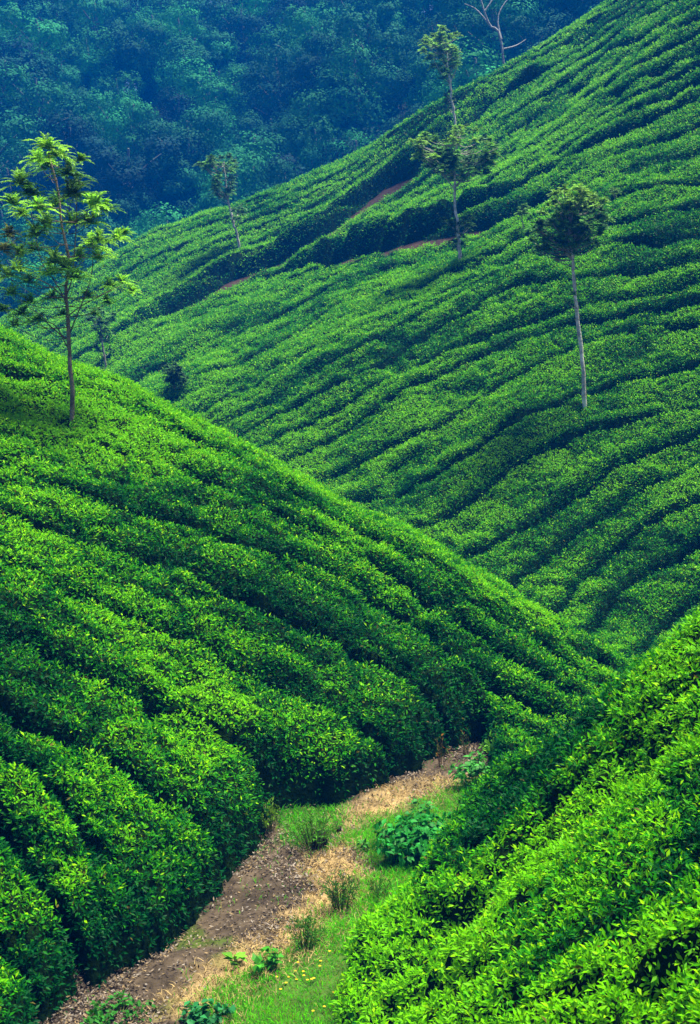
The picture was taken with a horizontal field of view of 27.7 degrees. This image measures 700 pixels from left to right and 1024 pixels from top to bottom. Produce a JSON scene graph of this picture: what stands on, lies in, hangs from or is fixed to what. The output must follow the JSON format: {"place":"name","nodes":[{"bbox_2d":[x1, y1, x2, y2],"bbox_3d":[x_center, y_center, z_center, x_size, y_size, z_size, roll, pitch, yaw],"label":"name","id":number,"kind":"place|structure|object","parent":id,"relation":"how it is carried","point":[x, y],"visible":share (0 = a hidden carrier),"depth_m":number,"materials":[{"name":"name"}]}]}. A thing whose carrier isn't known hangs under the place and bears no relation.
{"place":"outdoors","nodes":[
{"label":"outdoors","id":0,"kind":"place"},
{"bbox_2d":[49,740,487,1023],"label":"path","id":1,"kind":"structure","parent":0,"point":[154,982],"depth_m":12.99,"materials":[{"name":"soil"}]},
{"bbox_2d":[80,990,157,1023],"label":"ground weed","id":2,"kind":"object","parent":1,"relation":"on","point":[99,1017],"visible":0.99,"depth_m":11.50,"materials":[{"name":"green plant"}]},
{"bbox_2d":[177,998,235,1023],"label":"ground weed","id":3,"kind":"object","parent":1,"relation":"on","point":[196,1012],"visible":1,"depth_m":11.24,"materials":[{"name":"green plant"}]},
{"bbox_2d":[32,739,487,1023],"bbox_3d":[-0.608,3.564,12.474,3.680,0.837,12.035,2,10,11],"label":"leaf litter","id":4,"kind":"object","parent":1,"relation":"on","point":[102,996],"visible":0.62,"depth_m":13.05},
{"bbox_2d":[61,749,487,1023],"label":"grass","id":5,"kind":"structure","parent":1,"relation":"on","point":[391,874],"depth_m":12.99,"materials":[{"name":"plant"}]},
{"bbox_2d":[134,772,480,1023],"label":"dry grass","id":6,"kind":"structure","parent":1,"relation":"on","point":[330,847],"depth_m":13.16,"materials":[{"name":"beige plant"}]},
{"bbox_2d":[283,806,344,850],"bbox_3d":[-0.342,3.272,14.771,0.605,0.449,0.656,6,12,32],"label":"bushy weed","id":7,"kind":"object","parent":1,"relation":"on","point":[311,825],"visible":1,"depth_m":14.73,"materials":[{"name":"green plant"}]},
{"bbox_2d":[319,869,360,913],"bbox_3d":[-0.083,3.521,13.236,0.418,0.440,0.379,4,11,24],"label":"bushy weed","id":8,"kind":"object","parent":1,"relation":"on","point":[334,897],"visible":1,"depth_m":13.22,"materials":[{"name":"green plant"}]},
{"bbox_2d":[372,808,452,867],"bbox_3d":[0.778,3.313,14.455,1.120,0.389,1.128,0,10,0],"label":"broadleaf shrub","id":9,"kind":"object","parent":1,"relation":"on","point":[409,840],"visible":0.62,"depth_m":14.34,"materials":[{"name":"green plant"}]},
{"bbox_2d":[46,1,648,1018],"bbox_3d":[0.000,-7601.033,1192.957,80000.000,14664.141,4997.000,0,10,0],"label":"ground","id":10,"kind":"structure","parent":0,"point":[382,195],"depth_m":65.54,"materials":[{"name":"soil"}]},
{"bbox_2d":[0,956,43,1023],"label":"tea hedge","id":11,"kind":"object","parent":10,"relation":"on","point":[16,1006],"visible":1,"depth_m":10.87,"materials":[{"name":"green plant"}]},
{"bbox_2d":[0,110,49,216],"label":"forest tree","id":12,"kind":"object","parent":10,"relation":"on","point":[12,143],"visible":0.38,"depth_m":113.80,"materials":[{"name":"green plant"}]},
{"bbox_2d":[0,50,61,154],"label":"forest tree","id":13,"kind":"object","parent":10,"relation":"on","point":[4,62],"visible":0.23,"depth_m":127.79,"materials":[{"name":"green plant"}]},
{"bbox_2d":[0,154,68,234],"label":"forest tree","id":14,"kind":"object","parent":10,"relation":"on","point":[9,188],"visible":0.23,"depth_m":110.14,"materials":[{"name":"green plant"}]},
{"bbox_2d":[0,216,70,306],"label":"forest tree","id":15,"kind":"object","parent":10,"relation":"on","point":[28,256],"visible":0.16,"depth_m":103.94,"materials":[{"name":"green plant"}]},
{"bbox_2d":[0,2,80,85],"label":"forest tree","id":16,"kind":"object","parent":10,"relation":"on","point":[40,33],"visible":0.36,"depth_m":136.02,"materials":[{"name":"green plant"}]},
{"bbox_2d":[0,837,81,1023],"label":"tea hedge","id":17,"kind":"object","parent":10,"relation":"on","point":[33,948],"visible":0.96,"depth_m":11.66,"materials":[{"name":"green plant"}]},
{"bbox_2d":[0,61,103,189],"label":"forest tree","id":18,"kind":"object","parent":10,"relation":"on","point":[47,96],"visible":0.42,"depth_m":123.86,"materials":[{"name":"green plant"}]},
{"bbox_2d":[31,50,93,118],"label":"forest tree","id":19,"kind":"object","parent":10,"relation":"on","point":[68,73],"visible":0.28,"depth_m":131.63,"materials":[{"name":"green plant"}]},
{"bbox_2d":[26,109,113,264],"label":"forest tree","id":20,"kind":"object","parent":10,"relation":"on","point":[66,135],"visible":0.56,"depth_m":114.39,"materials":[{"name":"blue plant"}]},
{"bbox_2d":[0,132,141,422],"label":"silver oak","id":21,"kind":"object","parent":10,"relation":"on","point":[65,264],"visible":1,"depth_m":19.65,"materials":[{"name":"green plant"}]},
{"bbox_2d":[0,756,163,991],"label":"tea hedge","id":22,"kind":"object","parent":10,"relation":"on","point":[108,922],"visible":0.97,"depth_m":12.37,"materials":[{"name":"green plant"}]},
{"bbox_2d":[52,212,124,280],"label":"forest tree","id":23,"kind":"object","parent":10,"relation":"on","point":[84,232],"visible":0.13,"depth_m":104.14,"materials":[{"name":"green plant"}]},
{"bbox_2d":[54,26,128,104],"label":"forest tree","id":24,"kind":"object","parent":10,"relation":"on","point":[89,59],"visible":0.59,"depth_m":136.82,"materials":[{"name":"green plant"}]},
{"bbox_2d":[54,0,136,84],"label":"forest tree","id":25,"kind":"object","parent":10,"relation":"on","point":[103,15],"visible":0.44,"depth_m":143.80,"materials":[{"name":"green plant"}]},
{"bbox_2d":[0,712,226,951],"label":"tea hedge","id":26,"kind":"object","parent":10,"relation":"on","point":[167,857],"visible":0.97,"depth_m":13.15,"materials":[{"name":"green plant"}]},
{"bbox_2d":[87,70,148,108],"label":"forest tree","id":27,"kind":"object","parent":10,"relation":"on","point":[125,93],"visible":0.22,"depth_m":133.83,"materials":[{"name":"green plant"}]},
{"bbox_2d":[96,189,160,252],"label":"forest tree","id":28,"kind":"object","parent":10,"relation":"on","point":[129,208],"visible":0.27,"depth_m":109.62,"materials":[{"name":"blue plant"}]},
{"bbox_2d":[92,90,166,196],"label":"forest tree","id":29,"kind":"object","parent":10,"relation":"on","point":[133,118],"visible":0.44,"depth_m":119.48,"materials":[{"name":"green plant"}]},
{"bbox_2d":[76,130,188,226],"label":"forest tree","id":30,"kind":"object","parent":10,"relation":"on","point":[119,168],"visible":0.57,"depth_m":111.52,"materials":[{"name":"green plant"}]},
{"bbox_2d":[94,18,171,131],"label":"forest tree","id":31,"kind":"object","parent":10,"relation":"on","point":[127,56],"visible":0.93,"depth_m":136.70,"materials":[{"name":"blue plant"}]},
{"bbox_2d":[0,636,271,882],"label":"tea hedge","id":32,"kind":"object","parent":10,"relation":"on","point":[205,776],"visible":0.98,"depth_m":14.25,"materials":[{"name":"green plant"}]},
{"bbox_2d":[106,202,191,250],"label":"forest tree","id":33,"kind":"object","parent":10,"relation":"on","point":[141,223],"visible":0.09,"depth_m":102.70,"materials":[{"name":"green plant"}]},
{"bbox_2d":[146,86,200,166],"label":"forest tree","id":34,"kind":"object","parent":10,"relation":"on","point":[172,109],"visible":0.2,"depth_m":126.49,"materials":[{"name":"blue plant"}]},
{"bbox_2d":[139,1,213,105],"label":"forest tree","id":35,"kind":"object","parent":10,"relation":"on","point":[178,28],"visible":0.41,"depth_m":138.77,"materials":[{"name":"green plant"}]},
{"bbox_2d":[151,157,205,225],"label":"forest tree","id":36,"kind":"object","parent":10,"relation":"on","point":[177,189],"visible":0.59,"depth_m":112.53,"materials":[{"name":"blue plant"}]},
{"bbox_2d":[131,104,236,220],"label":"forest tree","id":37,"kind":"object","parent":10,"relation":"on","point":[196,148],"visible":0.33,"depth_m":114.48,"materials":[{"name":"green plant"}]},
{"bbox_2d":[152,41,215,115],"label":"forest tree","id":38,"kind":"object","parent":10,"relation":"on","point":[169,65],"visible":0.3,"depth_m":133.51,"materials":[{"name":"green plant"}]},
{"bbox_2d":[0,559,393,811],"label":"tea hedge","id":39,"kind":"object","parent":10,"relation":"on","point":[304,755],"visible":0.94,"depth_m":15.59,"materials":[{"name":"green plant"}]},
{"bbox_2d":[164,57,260,145],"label":"forest tree","id":40,"kind":"object","parent":10,"relation":"on","point":[207,89],"visible":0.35,"depth_m":128.81,"materials":[{"name":"green plant"}]},
{"bbox_2d":[192,152,247,247],"bbox_3d":[-5.910,-13.876,65.162,2.446,4.934,2.846,-3,10,-16],"label":"silver oak","id":41,"kind":"object","parent":10,"relation":"on","point":[215,185],"visible":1,"depth_m":64.68,"materials":[{"name":"green plant"}]},
{"bbox_2d":[203,31,248,108],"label":"forest tree","id":42,"kind":"object","parent":10,"relation":"on","point":[227,50],"visible":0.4,"depth_m":136.41,"materials":[{"name":"green plant"}]},
{"bbox_2d":[187,142,280,215],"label":"forest tree","id":43,"kind":"object","parent":10,"relation":"on","point":[209,198],"visible":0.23,"depth_m":108.39,"materials":[{"name":"green plant"}]},
{"bbox_2d":[195,0,294,111],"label":"forest tree","id":44,"kind":"object","parent":10,"relation":"on","point":[241,25],"visible":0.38,"depth_m":140.36,"materials":[{"name":"green plant"}]},
{"bbox_2d":[195,128,294,190],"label":"forest tree","id":45,"kind":"object","parent":10,"relation":"on","point":[271,146],"visible":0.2,"depth_m":115.32,"materials":[{"name":"green plant"}]},
{"bbox_2d":[225,39,305,150],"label":"forest tree","id":46,"kind":"object","parent":10,"relation":"on","point":[273,77],"visible":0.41,"depth_m":125.21,"materials":[{"name":"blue plant"}]},
{"bbox_2d":[0,509,535,777],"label":"tea hedge","id":47,"kind":"object","parent":10,"relation":"on","point":[399,722],"visible":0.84,"depth_m":16.82,"materials":[{"name":"green plant"}]},
{"bbox_2d":[238,153,302,199],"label":"forest tree","id":48,"kind":"object","parent":10,"relation":"on","point":[283,177],"visible":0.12,"depth_m":102.21,"materials":[{"name":"green plant"}]},
{"bbox_2d":[0,463,574,757],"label":"tea hedge","id":49,"kind":"object","parent":10,"relation":"on","point":[316,602],"visible":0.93,"depth_m":17.86,"materials":[{"name":"green plant"}]},
{"bbox_2d":[0,410,587,720],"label":"tea hedge","id":50,"kind":"object","parent":10,"relation":"on","point":[51,458],"visible":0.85,"depth_m":18.98,"materials":[{"name":"green plant"}]},
{"bbox_2d":[0,12,588,320],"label":"tea hedge","id":51,"kind":"object","parent":10,"relation":"on","point":[264,194],"visible":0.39,"depth_m":73.19,"materials":[{"name":"green plant"}]},
{"bbox_2d":[245,2,344,85],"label":"forest tree","id":52,"kind":"object","parent":10,"relation":"on","point":[283,39],"visible":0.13,"depth_m":134.88,"materials":[{"name":"green plant"}]},
{"bbox_2d":[0,373,601,706],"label":"tea hedge","id":53,"kind":"object","parent":10,"relation":"on","point":[104,421],"visible":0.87,"depth_m":20.15,"materials":[{"name":"green plant"}]},
{"bbox_2d":[0,0,611,327],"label":"tea hedge","id":54,"kind":"object","parent":10,"relation":"on","point":[214,217],"visible":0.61,"depth_m":72.15,"materials":[{"name":"green plant"}]},
{"bbox_2d":[267,89,346,164],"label":"forest tree","id":55,"kind":"object","parent":10,"relation":"on","point":[299,115],"visible":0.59,"depth_m":114.69,"materials":[{"name":"green plant"}]},
{"bbox_2d":[276,10,341,105],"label":"forest tree","id":56,"kind":"object","parent":10,"relation":"on","point":[299,33],"visible":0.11,"depth_m":127.36,"materials":[{"name":"green plant"}]},
{"bbox_2d":[0,339,621,689],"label":"tea hedge","id":57,"kind":"object","parent":10,"relation":"on","point":[18,364],"visible":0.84,"depth_m":21.14,"materials":[{"name":"green plant"}]},
{"bbox_2d":[7,0,618,331],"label":"tea hedge","id":58,"kind":"object","parent":10,"relation":"on","point":[127,263],"visible":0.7,"depth_m":70.15,"materials":[{"name":"green plant"}]},
{"bbox_2d":[0,323,628,674],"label":"tea hedge","id":59,"kind":"object","parent":10,"relation":"on","point":[540,618],"visible":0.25,"depth_m":21.55,"materials":[{"name":"green plant"}]},
{"bbox_2d":[285,116,347,174],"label":"forest tree","id":60,"kind":"object","parent":10,"relation":"on","point":[306,157],"visible":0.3,"depth_m":111.55,"materials":[{"name":"green plant"}]},
{"bbox_2d":[16,0,628,345],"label":"tea hedge","id":61,"kind":"object","parent":10,"relation":"on","point":[314,200],"visible":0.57,"depth_m":68.21,"materials":[{"name":"green plant"}]},
{"bbox_2d":[274,52,375,162],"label":"forest tree","id":62,"kind":"object","parent":10,"relation":"on","point":[299,69],"visible":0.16,"depth_m":119.62,"materials":[{"name":"green plant"}]},
{"bbox_2d":[27,341,633,671],"bbox_3d":[-1.521,-0.504,23.280,15.209,6.552,3.218,3,11,19],"label":"tea hedge","id":63,"kind":"object","parent":10,"relation":"on","point":[604,656],"visible":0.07,"depth_m":20.94,"materials":[{"name":"green plant"}]},
{"bbox_2d":[279,23,382,120],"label":"forest tree","id":64,"kind":"object","parent":10,"relation":"on","point":[315,50],"visible":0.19,"depth_m":121.16,"materials":[{"name":"green plant"}]},
{"bbox_2d":[36,0,636,351],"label":"tea hedge","id":65,"kind":"object","parent":10,"relation":"on","point":[180,269],"visible":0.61,"depth_m":66.10,"materials":[{"name":"green plant"}]},
{"bbox_2d":[51,0,643,357],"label":"tea hedge","id":66,"kind":"object","parent":10,"relation":"on","point":[374,184],"visible":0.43,"depth_m":65.21,"materials":[{"name":"green plant"}]},
{"bbox_2d":[297,39,407,156],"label":"forest tree","id":67,"kind":"object","parent":10,"relation":"on","point":[356,120],"visible":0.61,"depth_m":115.42,"materials":[{"name":"green plant"}]},
{"bbox_2d":[62,0,653,362],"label":"tea hedge","id":68,"kind":"object","parent":10,"relation":"on","point":[290,240],"visible":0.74,"depth_m":63.78,"materials":[{"name":"green plant"}]},
{"bbox_2d":[314,4,434,136],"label":"forest tree","id":69,"kind":"object","parent":10,"relation":"on","point":[377,41],"visible":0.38,"depth_m":118.18,"materials":[{"name":"green plant"}]},
{"bbox_2d":[339,0,424,53],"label":"forest tree","id":70,"kind":"object","parent":10,"relation":"on","point":[406,5],"visible":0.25,"depth_m":134.35,"materials":[{"name":"green plant"}]},
{"bbox_2d":[75,98,699,368],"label":"tea hedge","id":71,"kind":"object","parent":10,"relation":"on","point":[490,214],"visible":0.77,"depth_m":51.80,"materials":[{"name":"green plant"}]},
{"bbox_2d":[98,128,699,383],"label":"tea hedge","id":72,"kind":"object","parent":10,"relation":"on","point":[156,349],"visible":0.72,"depth_m":52.16,"materials":[{"name":"green plant"}]},
{"bbox_2d":[135,157,699,393],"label":"tea hedge","id":73,"kind":"object","parent":10,"relation":"on","point":[248,344],"visible":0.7,"depth_m":47.47,"materials":[{"name":"green plant"}]},
{"bbox_2d":[402,58,444,117],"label":"forest tree","id":74,"kind":"object","parent":10,"relation":"on","point":[423,72],"visible":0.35,"depth_m":112.04,"materials":[{"name":"green plant"}]},
{"bbox_2d":[154,183,699,415],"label":"tea hedge","id":75,"kind":"object","parent":10,"relation":"on","point":[202,392],"visible":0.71,"depth_m":44.53,"materials":[{"name":"green plant"}]},
{"bbox_2d":[417,25,463,124],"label":"silver oak","id":76,"kind":"object","parent":10,"relation":"on","point":[437,43],"visible":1,"depth_m":66.38,"materials":[{"name":"green plant"}]},
{"bbox_2d":[193,208,699,428],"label":"tea hedge","id":77,"kind":"object","parent":10,"relation":"on","point":[663,231],"visible":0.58,"depth_m":42.33,"materials":[{"name":"green plant"}]},
{"bbox_2d":[407,124,502,258],"bbox_3d":[3.373,-10.008,46.018,3.169,5.111,2.307,0,10,0],"label":"silver oak","id":78,"kind":"object","parent":10,"relation":"on","point":[445,158],"visible":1,"depth_m":45.69,"materials":[{"name":"green plant"}]},
{"bbox_2d":[231,0,685,287],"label":"tea hedge","id":79,"kind":"object","parent":10,"relation":"on","point":[497,108],"visible":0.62,"depth_m":64.82,"materials":[{"name":"green plant"}]},
{"bbox_2d":[220,237,699,440],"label":"tea hedge","id":80,"kind":"object","parent":10,"relation":"on","point":[614,259],"visible":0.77,"depth_m":41.06,"materials":[{"name":"green plant"}]},
{"bbox_2d":[416,36,506,108],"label":"forest tree","id":81,"kind":"object","parent":10,"relation":"on","point":[438,92],"visible":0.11,"depth_m":101.85,"materials":[{"name":"green plant"}]},
{"bbox_2d":[238,262,699,448],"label":"tea hedge","id":82,"kind":"object","parent":10,"relation":"on","point":[518,309],"visible":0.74,"depth_m":39.55,"materials":[{"name":"green plant"}]},
{"bbox_2d":[255,0,699,280],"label":"tea hedge","id":83,"kind":"object","parent":10,"relation":"on","point":[637,31],"visible":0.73,"depth_m":62.24,"materials":[{"name":"green plant"}]},
{"bbox_2d":[258,284,699,463],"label":"tea hedge","id":84,"kind":"object","parent":10,"relation":"on","point":[324,432],"visible":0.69,"depth_m":38.39,"materials":[{"name":"green plant"}]},
{"bbox_2d":[281,4,699,275],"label":"tea hedge","id":85,"kind":"object","parent":10,"relation":"on","point":[320,250],"visible":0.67,"depth_m":59.99,"materials":[{"name":"green plant"}]},
{"bbox_2d":[437,0,544,70],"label":"forest tree","id":86,"kind":"object","parent":10,"relation":"on","point":[479,21],"visible":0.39,"depth_m":112.07,"materials":[{"name":"green plant"}]},
{"bbox_2d":[287,305,699,484],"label":"tea hedge","id":87,"kind":"object","parent":10,"relation":"on","point":[434,407],"visible":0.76,"depth_m":36.85,"materials":[{"name":"green plant"}]},
{"bbox_2d":[321,324,699,505],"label":"tea hedge","id":88,"kind":"object","parent":10,"relation":"on","point":[610,362],"visible":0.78,"depth_m":34.95,"materials":[{"name":"green plant"}]},
{"bbox_2d":[327,21,699,267],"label":"tea hedge","id":89,"kind":"object","parent":10,"relation":"on","point":[345,247],"visible":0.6,"depth_m":57.44,"materials":[{"name":"green plant"}]},
{"bbox_2d":[329,609,699,1023],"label":"tea hedge","id":90,"kind":"object","parent":10,"relation":"on","point":[436,904],"visible":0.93,"depth_m":11.31,"materials":[{"name":"green plant"}]},
{"bbox_2d":[352,364,699,530],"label":"tea hedge","id":91,"kind":"object","parent":10,"relation":"on","point":[459,487],"visible":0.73,"depth_m":33.27,"materials":[{"name":"green plant"}]},
{"bbox_2d":[353,34,699,258],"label":"tea hedge","id":92,"kind":"object","parent":10,"relation":"on","point":[372,232],"visible":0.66,"depth_m":56.07,"materials":[{"name":"green plant"}]},
{"bbox_2d":[354,679,699,1023],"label":"tea hedge","id":93,"kind":"object","parent":10,"relation":"on","point":[610,847],"visible":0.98,"depth_m":9.64,"materials":[{"name":"green plant"}]},
{"bbox_2d":[488,8,575,67],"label":"forest tree","id":94,"kind":"object","parent":10,"relation":"on","point":[527,43],"visible":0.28,"depth_m":110.59,"materials":[{"name":"green plant"}]},
{"bbox_2d":[378,55,699,252],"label":"tea hedge","id":95,"kind":"object","parent":10,"relation":"on","point":[395,231],"visible":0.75,"depth_m":55.13,"materials":[{"name":"green plant"}]},
{"bbox_2d":[401,67,699,246],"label":"tea hedge","id":96,"kind":"object","parent":10,"relation":"on","point":[425,218],"visible":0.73,"depth_m":53.66,"materials":[{"name":"green plant"}]},
{"bbox_2d":[417,621,691,874],"bbox_3d":[4.167,1.727,16.796,4.619,4.893,11.011,3,11,17],"label":"tea hedge","id":97,"kind":"object","parent":10,"relation":"on","point":[503,774],"visible":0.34,"depth_m":12.85,"materials":[{"name":"green plant"}]},
{"bbox_2d":[418,402,699,560],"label":"tea hedge","id":98,"kind":"object","parent":10,"relation":"on","point":[533,493],"visible":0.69,"depth_m":31.98,"materials":[{"name":"green plant"}]},
{"bbox_2d":[523,183,615,409],"bbox_3d":[5.136,-4.765,33.557,2.237,5.867,1.812,0,10,0],"label":"silver oak","id":99,"kind":"object","parent":10,"relation":"on","point":[572,227],"visible":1,"depth_m":33.00,"materials":[{"name":"green plant"}]},
{"bbox_2d":[446,85,699,227],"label":"tea hedge","id":100,"kind":"object","parent":10,"relation":"on","point":[471,197],"visible":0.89,"depth_m":51.64,"materials":[{"name":"green plant"}]},
{"bbox_2d":[466,436,699,588],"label":"tea hedge","id":101,"kind":"object","parent":10,"relation":"on","point":[514,560],"visible":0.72,"depth_m":30.78,"materials":[{"name":"green plant"}]},
{"bbox_2d":[469,862,699,1023],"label":"tea hedge","id":102,"kind":"object","parent":10,"relation":"on","point":[648,972],"visible":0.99,"depth_m":7.92,"materials":[{"name":"green plant"}]},
{"bbox_2d":[514,463,699,617],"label":"tea hedge","id":103,"kind":"object","parent":10,"relation":"on","point":[555,583],"visible":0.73,"depth_m":29.75,"materials":[{"name":"green plant"}]},
{"bbox_2d":[559,504,699,636],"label":"tea hedge","id":104,"kind":"object","parent":10,"relation":"on","point":[675,539],"visible":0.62,"depth_m":28.82,"materials":[{"name":"green plant"}]},
{"bbox_2d":[587,549,699,658],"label":"tea hedge","id":105,"kind":"object","parent":10,"relation":"on","point":[642,616],"visible":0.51,"depth_m":27.48,"materials":[{"name":"green plant"}]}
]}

